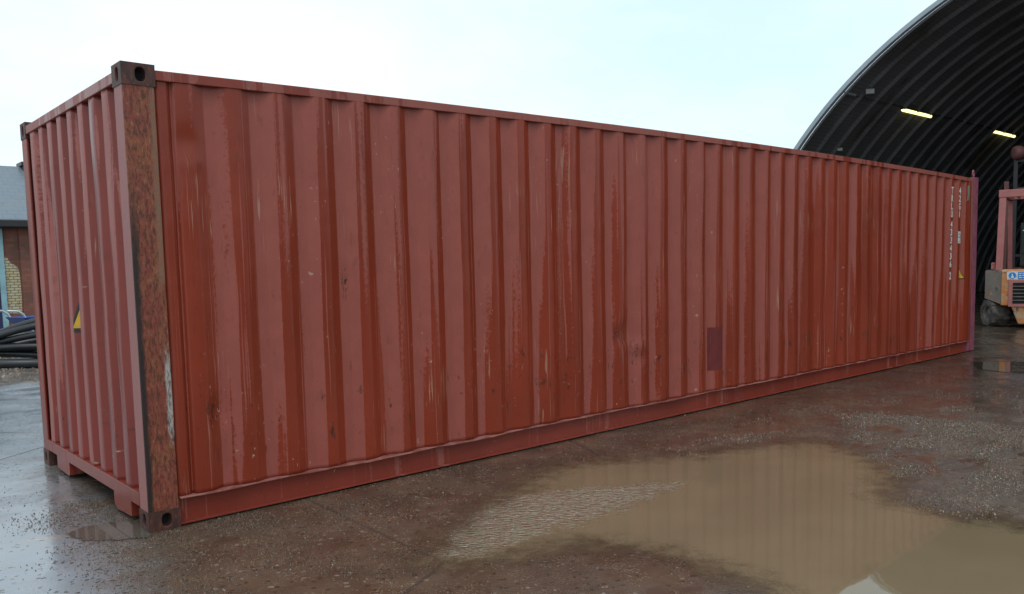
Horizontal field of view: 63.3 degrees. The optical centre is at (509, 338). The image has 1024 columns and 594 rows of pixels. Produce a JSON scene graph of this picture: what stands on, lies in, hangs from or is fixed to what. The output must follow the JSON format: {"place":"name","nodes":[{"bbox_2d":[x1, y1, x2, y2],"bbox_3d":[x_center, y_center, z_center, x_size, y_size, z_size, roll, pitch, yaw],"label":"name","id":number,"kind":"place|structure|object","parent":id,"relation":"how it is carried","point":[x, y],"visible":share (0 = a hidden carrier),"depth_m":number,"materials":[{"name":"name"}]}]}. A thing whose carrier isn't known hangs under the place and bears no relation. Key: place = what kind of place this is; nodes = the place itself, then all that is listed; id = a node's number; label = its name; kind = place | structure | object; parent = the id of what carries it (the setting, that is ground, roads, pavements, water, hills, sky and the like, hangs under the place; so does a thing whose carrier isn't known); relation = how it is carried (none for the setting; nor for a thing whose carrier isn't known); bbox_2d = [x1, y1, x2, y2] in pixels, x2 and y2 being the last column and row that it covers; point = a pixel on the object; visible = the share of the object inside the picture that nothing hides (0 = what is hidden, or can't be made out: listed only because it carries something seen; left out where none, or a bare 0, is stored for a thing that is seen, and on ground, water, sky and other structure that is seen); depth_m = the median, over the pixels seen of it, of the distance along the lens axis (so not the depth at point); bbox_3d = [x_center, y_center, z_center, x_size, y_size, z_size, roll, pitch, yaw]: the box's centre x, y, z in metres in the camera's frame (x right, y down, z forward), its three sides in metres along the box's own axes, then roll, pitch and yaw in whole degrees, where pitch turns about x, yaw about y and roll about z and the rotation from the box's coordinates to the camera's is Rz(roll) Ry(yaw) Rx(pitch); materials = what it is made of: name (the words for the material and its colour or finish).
{"place":"outdoors","nodes":[
{"label":"outdoors","id":0,"kind":"place"},
{"bbox_2d":[0,161,33,328],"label":"brick building","id":1,"kind":"structure","parent":0,"point":[16,290],"depth_m":23.14,"materials":[{"name":"brick"}]},
{"bbox_2d":[0,291,2,328],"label":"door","id":2,"kind":"structure","parent":1,"relation":"in","point":[1,318],"depth_m":22.90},
{"bbox_2d":[0,0,942,165],"label":"sky","id":3,"kind":"structure","parent":0,"point":[751,71],"materials":[{"name":"white"}]},
{"bbox_2d":[0,290,1023,593],"bbox_3d":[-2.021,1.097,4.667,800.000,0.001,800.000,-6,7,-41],"label":"ground","id":4,"kind":"structure","parent":0,"point":[922,384],"depth_m":5.15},
{"bbox_2d":[0,310,35,332],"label":"wheelbarrow","id":5,"kind":"object","parent":4,"relation":"on","point":[16,319],"visible":0.15,"depth_m":15.56,"materials":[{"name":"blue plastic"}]},
{"bbox_2d":[0,357,38,381],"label":"rubble","id":6,"kind":"object","parent":4,"relation":"on","point":[17,372],"visible":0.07,"depth_m":12.34,"materials":[{"name":"stone"}]},
{"bbox_2d":[0,318,37,367],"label":"pipe coil","id":7,"kind":"object","parent":6,"relation":"on","point":[14,342],"visible":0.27,"depth_m":13.37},
{"bbox_2d":[67,521,152,540],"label":"puddle","id":8,"kind":"object","parent":4,"relation":"on","point":[83,533],"visible":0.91,"depth_m":4.70,"materials":[{"name":"liquid"}]},
{"bbox_2d":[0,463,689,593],"bbox_3d":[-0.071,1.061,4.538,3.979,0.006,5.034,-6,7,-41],"label":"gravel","id":9,"kind":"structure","parent":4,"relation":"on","point":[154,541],"depth_m":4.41,"materials":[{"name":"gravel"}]},
{"bbox_2d":[20,60,977,532],"bbox_3d":[1.670,-0.765,9.422,12.074,2.698,2.484,-6,7,-41],"label":"shipping container","id":10,"kind":"object","parent":4,"relation":"on","point":[252,294],"visible":1,"depth_m":5.89,"materials":[{"name":"metal"}]},
{"bbox_2d":[370,387,1023,592],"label":"gravel","id":11,"kind":"structure","parent":4,"relation":"on","point":[955,433],"depth_m":6.44,"materials":[{"name":"gravel"}]},
{"bbox_2d":[419,440,1023,593],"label":"puddle","id":12,"kind":"object","parent":4,"relation":"on","point":[797,517],"visible":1,"depth_m":4.57,"materials":[{"name":"liquid"}]},
{"bbox_2d":[794,0,1023,290],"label":"vaulted shed","id":13,"kind":"structure","parent":4,"relation":"on","point":[962,60],"depth_m":21.37,"materials":[{"name":"metal"}]},
{"bbox_2d":[865,86,874,94],"bbox_3d":[8.433,-5.865,19.482,0.204,0.300,0.177,0,5,19],"label":"flood light","id":14,"kind":"object","parent":13,"relation":"attached to","point":[870,91],"visible":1,"depth_m":19.41,"materials":[{"name":"grey glass"}]},
{"bbox_2d":[900,107,932,117],"bbox_3d":[10.666,-5.915,21.783,1.840,0.105,0.100,-6,7,-41],"label":"strip lamp","id":15,"kind":"object","parent":13,"relation":"attached to","point":[914,111],"visible":1,"depth_m":21.66,"materials":[{"name":"beige"}]},
{"bbox_2d":[844,92,1023,136],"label":"cable conduit","id":16,"kind":"object","parent":13,"relation":"attached to","point":[850,94],"visible":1,"depth_m":21.36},
{"bbox_2d":[993,130,1015,137],"bbox_3d":[15.439,-6.395,25.960,1.900,0.105,0.100,-6,7,-41],"label":"strip lamp","id":17,"kind":"object","parent":13,"relation":"attached to","point":[1000,132],"visible":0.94,"depth_m":25.91,"materials":[{"name":"beige"}]},
{"bbox_2d":[971,362,1023,372],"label":"puddle","id":18,"kind":"object","parent":4,"relation":"on","point":[1014,367],"visible":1,"depth_m":10.74,"materials":[{"name":"liquid"}]},
{"bbox_2d":[980,146,1023,326],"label":"forklift","id":19,"kind":"object","parent":4,"relation":"on","point":[1004,293],"visible":1,"depth_m":16.44,"materials":[{"name":"orange metal"}]}
]}

